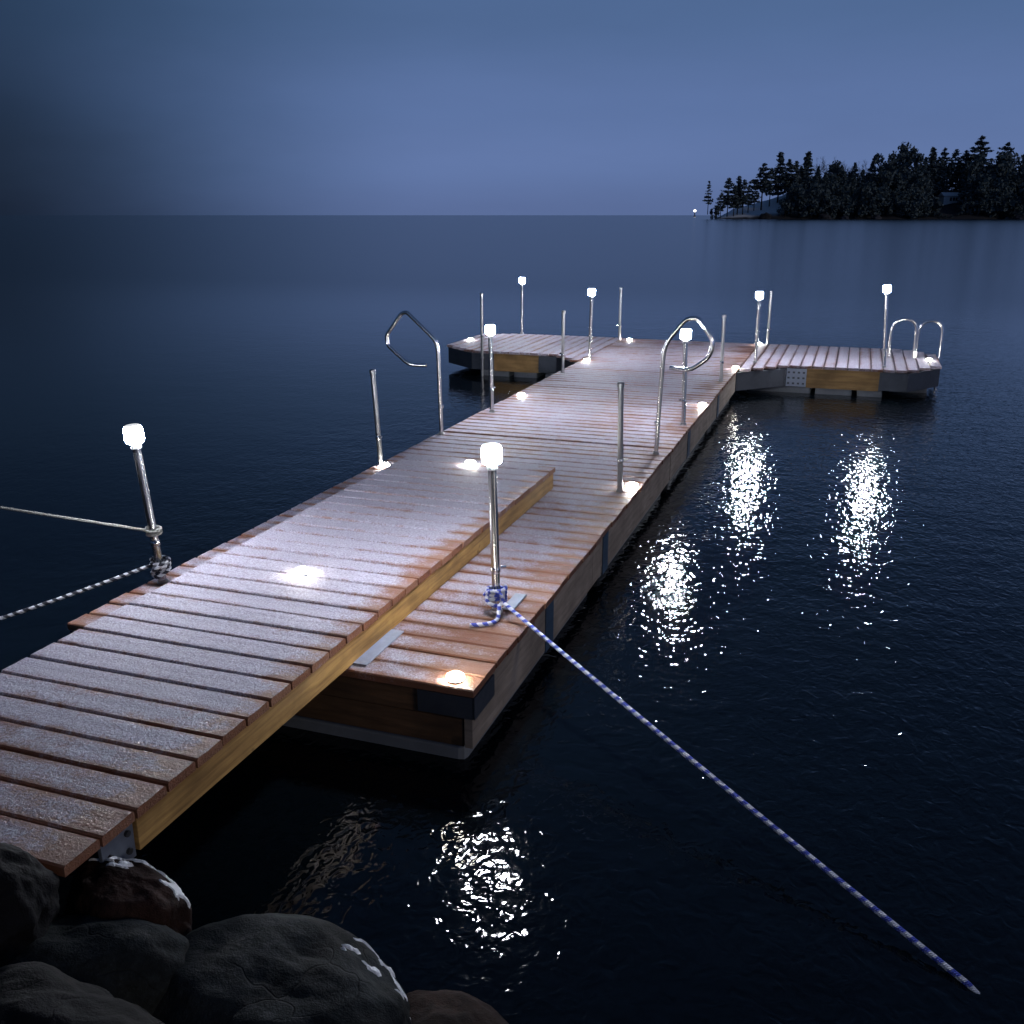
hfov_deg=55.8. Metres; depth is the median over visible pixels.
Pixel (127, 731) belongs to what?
gangway
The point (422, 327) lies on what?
handrail
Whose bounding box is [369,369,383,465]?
mooring post
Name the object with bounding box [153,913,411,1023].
boulder
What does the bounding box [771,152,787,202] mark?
pine tree
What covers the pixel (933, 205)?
shrub
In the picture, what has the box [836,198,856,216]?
shrub
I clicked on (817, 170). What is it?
evergreen tree
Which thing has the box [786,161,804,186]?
pine tree
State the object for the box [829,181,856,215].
evergreen tree
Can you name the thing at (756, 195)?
pine tree
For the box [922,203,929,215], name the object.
shrub
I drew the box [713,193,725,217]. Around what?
pine tree
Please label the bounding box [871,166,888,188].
evergreen tree
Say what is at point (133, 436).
lamp post
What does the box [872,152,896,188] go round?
broad tree
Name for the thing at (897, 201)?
shrub
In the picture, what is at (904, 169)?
evergreen tree
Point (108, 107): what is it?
sky
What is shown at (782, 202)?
evergreen tree
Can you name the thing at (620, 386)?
mooring post
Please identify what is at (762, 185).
pine tree
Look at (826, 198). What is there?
evergreen tree
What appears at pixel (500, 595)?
mooring rope
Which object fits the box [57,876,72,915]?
shore ground
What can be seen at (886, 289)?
lamp post
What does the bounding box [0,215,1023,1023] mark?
lake water
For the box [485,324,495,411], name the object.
lamp post
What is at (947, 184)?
evergreen tree
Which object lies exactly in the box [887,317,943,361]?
swim ladder
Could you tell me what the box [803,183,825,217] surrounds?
evergreen tree
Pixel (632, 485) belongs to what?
deck light
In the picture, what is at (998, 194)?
shrub
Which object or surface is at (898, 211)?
shrub
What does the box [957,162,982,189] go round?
evergreen tree
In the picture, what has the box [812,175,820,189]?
evergreen tree
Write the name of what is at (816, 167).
bare tree
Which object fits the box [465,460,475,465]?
deck light
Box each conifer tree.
[798,151,814,185]
[926,147,939,191]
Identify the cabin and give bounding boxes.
[938,192,959,204]
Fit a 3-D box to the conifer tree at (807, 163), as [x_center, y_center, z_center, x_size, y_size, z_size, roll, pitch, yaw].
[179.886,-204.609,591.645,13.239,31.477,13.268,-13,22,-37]
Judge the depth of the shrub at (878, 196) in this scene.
568.99 m
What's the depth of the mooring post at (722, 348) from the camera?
11.83 m
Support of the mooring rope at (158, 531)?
attached to the lamp post at (133, 436)
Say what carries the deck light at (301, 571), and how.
on the gangway
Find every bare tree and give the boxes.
[811,157,825,176]
[820,160,828,175]
[858,161,877,173]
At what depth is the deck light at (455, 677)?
4.25 m
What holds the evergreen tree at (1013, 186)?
on the island terrain at (948, 210)
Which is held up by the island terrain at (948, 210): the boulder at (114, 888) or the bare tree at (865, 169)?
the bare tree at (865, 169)
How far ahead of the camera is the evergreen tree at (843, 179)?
582.10 m
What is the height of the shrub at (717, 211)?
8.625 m
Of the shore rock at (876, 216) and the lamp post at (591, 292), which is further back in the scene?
the shore rock at (876, 216)
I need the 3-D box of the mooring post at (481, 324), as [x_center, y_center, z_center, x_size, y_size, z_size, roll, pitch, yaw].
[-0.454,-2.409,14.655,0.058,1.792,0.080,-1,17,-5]
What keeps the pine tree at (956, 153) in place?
on the island terrain at (948, 210)
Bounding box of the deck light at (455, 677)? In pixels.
[446,671,463,682]
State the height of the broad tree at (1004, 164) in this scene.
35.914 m
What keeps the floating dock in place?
on the lake water
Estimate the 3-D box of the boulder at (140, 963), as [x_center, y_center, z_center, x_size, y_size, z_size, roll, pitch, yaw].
[-1.255,1.438,2.764,0.740,0.557,0.509,-3,17,-8]
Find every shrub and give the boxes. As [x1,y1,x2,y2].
[709,205,719,218]
[812,194,836,214]
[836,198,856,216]
[864,188,885,215]
[884,195,901,215]
[893,199,912,215]
[908,194,928,218]
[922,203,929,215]
[924,199,939,216]
[926,197,943,216]
[988,188,1011,218]
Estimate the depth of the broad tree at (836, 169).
597.98 m
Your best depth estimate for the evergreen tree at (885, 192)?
569.44 m
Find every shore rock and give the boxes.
[758,212,771,218]
[818,214,830,218]
[871,214,881,218]
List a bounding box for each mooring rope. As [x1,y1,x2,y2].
[0,506,162,536]
[0,555,171,620]
[470,584,979,993]
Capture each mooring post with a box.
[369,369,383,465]
[480,293,483,375]
[559,310,565,372]
[616,381,627,491]
[617,287,622,339]
[718,315,725,381]
[766,291,772,344]
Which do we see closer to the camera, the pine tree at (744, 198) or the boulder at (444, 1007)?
the boulder at (444, 1007)
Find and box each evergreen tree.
[777,197,791,216]
[786,170,801,196]
[786,182,810,217]
[801,171,810,189]
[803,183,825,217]
[803,183,834,216]
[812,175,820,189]
[813,166,821,178]
[821,172,829,192]
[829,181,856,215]
[839,172,848,197]
[847,162,858,180]
[847,171,856,182]
[848,174,858,197]
[856,169,867,196]
[864,173,876,193]
[867,161,876,181]
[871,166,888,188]
[871,170,906,198]
[874,185,890,214]
[892,165,909,192]
[896,188,926,217]
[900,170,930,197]
[944,162,951,190]
[946,160,956,190]
[950,165,961,189]
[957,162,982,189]
[957,175,990,208]
[998,170,1023,201]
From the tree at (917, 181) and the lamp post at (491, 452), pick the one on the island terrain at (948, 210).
the tree at (917, 181)
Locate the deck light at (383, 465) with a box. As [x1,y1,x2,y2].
[380,463,389,467]
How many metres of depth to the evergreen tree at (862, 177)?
585.67 m
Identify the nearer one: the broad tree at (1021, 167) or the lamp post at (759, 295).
the lamp post at (759, 295)
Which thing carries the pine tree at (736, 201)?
on the island terrain at (948, 210)
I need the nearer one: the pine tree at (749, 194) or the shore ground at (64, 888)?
the shore ground at (64, 888)
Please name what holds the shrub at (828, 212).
on the island terrain at (948, 210)
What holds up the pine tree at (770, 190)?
on the island terrain at (948, 210)
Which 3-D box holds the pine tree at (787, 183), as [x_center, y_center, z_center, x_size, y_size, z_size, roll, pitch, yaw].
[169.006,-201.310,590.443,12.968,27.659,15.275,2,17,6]
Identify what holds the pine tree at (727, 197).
on the island terrain at (948, 210)
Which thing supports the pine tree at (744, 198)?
on the island terrain at (948, 210)
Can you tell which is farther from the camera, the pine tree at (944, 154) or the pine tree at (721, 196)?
the pine tree at (944, 154)
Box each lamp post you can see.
[123,423,168,584]
[481,442,505,613]
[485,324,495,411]
[519,277,524,333]
[587,288,594,358]
[679,328,690,424]
[753,291,762,362]
[882,285,890,367]
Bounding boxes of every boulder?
[0,843,59,966]
[0,961,163,1023]
[9,914,188,1015]
[63,856,191,935]
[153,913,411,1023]
[406,990,507,1023]
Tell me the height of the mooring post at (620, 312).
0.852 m
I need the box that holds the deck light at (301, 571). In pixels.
[295,567,309,575]
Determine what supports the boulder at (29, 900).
on the shore ground at (64, 888)
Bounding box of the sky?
[0,0,1023,214]
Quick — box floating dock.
[67,333,941,758]
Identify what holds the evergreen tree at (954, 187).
on the island terrain at (948, 210)
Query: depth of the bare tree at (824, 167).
621.45 m
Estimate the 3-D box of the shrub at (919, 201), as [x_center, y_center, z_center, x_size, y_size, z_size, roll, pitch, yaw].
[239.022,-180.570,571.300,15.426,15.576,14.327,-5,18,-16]
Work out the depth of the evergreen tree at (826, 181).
583.71 m
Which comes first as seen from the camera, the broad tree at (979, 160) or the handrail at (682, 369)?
the handrail at (682, 369)
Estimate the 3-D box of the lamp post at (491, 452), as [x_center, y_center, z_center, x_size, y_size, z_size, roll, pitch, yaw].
[-0.090,0.092,4.881,0.100,0.892,0.100,-12,19,-30]
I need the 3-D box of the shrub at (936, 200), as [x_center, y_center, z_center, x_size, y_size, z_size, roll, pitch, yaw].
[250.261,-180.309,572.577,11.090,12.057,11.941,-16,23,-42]
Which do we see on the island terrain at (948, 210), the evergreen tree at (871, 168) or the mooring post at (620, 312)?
the evergreen tree at (871, 168)
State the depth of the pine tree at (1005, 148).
602.85 m
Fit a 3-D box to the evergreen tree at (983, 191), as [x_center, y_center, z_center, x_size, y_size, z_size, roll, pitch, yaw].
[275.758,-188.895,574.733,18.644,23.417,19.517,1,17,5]
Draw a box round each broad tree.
[827,160,847,185]
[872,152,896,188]
[887,142,919,180]
[897,153,925,181]
[961,152,996,191]
[984,151,1014,188]
[1006,151,1023,183]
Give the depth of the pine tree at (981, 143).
598.53 m
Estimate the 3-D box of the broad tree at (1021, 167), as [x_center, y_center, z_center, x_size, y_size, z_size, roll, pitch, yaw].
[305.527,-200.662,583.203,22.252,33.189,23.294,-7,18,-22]
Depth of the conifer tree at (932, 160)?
592.52 m
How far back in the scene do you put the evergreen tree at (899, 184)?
572.79 m
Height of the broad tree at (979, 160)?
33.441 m
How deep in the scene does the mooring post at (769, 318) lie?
15.21 m
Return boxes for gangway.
[0,455,554,876]
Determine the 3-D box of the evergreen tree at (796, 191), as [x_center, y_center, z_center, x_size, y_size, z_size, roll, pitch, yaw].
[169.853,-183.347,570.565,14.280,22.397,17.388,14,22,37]
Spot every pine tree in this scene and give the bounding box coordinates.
[702,181,712,214]
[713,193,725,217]
[718,178,736,216]
[727,185,742,215]
[735,176,744,214]
[736,179,753,214]
[745,184,754,212]
[749,163,774,209]
[750,182,760,210]
[761,168,779,205]
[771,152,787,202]
[778,159,798,196]
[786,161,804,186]
[935,147,951,187]
[945,149,962,189]
[956,150,971,177]
[961,135,994,166]
[990,142,1015,164]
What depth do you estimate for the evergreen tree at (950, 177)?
605.99 m
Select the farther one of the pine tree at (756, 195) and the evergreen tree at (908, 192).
the pine tree at (756, 195)
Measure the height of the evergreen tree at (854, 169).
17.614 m
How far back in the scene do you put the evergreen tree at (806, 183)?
581.81 m
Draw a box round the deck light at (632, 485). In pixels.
[627,482,637,487]
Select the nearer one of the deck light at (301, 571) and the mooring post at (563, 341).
the deck light at (301, 571)
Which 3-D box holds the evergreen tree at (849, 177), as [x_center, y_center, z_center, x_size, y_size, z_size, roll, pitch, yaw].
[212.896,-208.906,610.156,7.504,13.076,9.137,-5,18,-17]
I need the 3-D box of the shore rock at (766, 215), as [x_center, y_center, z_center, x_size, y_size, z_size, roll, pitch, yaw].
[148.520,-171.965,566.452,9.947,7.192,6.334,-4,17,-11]
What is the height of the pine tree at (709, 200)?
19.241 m
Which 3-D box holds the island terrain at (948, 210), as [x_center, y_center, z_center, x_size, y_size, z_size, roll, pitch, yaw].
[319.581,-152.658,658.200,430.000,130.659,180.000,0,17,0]
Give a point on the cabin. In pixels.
(945, 198)
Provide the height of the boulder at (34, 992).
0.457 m
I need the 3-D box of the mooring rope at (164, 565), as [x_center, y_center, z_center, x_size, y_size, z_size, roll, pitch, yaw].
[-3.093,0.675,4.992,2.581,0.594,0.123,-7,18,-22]
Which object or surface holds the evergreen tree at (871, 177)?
on the island terrain at (948, 210)
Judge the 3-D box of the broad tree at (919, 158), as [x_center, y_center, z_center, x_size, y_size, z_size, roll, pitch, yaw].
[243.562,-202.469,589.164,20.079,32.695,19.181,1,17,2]
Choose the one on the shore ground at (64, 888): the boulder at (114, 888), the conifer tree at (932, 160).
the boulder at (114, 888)
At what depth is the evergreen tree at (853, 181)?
580.46 m
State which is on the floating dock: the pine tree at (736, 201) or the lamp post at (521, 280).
the lamp post at (521, 280)
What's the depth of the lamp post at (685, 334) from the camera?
9.32 m
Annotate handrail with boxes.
[385,310,443,434]
[653,316,714,453]
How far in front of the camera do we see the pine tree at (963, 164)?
607.27 m
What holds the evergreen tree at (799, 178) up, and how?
on the island terrain at (948, 210)
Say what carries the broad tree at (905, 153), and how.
on the island terrain at (948, 210)
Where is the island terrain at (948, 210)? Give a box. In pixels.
[715,190,1003,218]
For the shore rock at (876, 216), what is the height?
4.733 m
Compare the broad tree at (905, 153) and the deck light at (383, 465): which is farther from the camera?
the broad tree at (905, 153)
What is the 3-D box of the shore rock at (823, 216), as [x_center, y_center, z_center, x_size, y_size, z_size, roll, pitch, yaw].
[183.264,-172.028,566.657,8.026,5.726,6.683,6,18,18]
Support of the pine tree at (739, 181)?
on the island terrain at (948, 210)

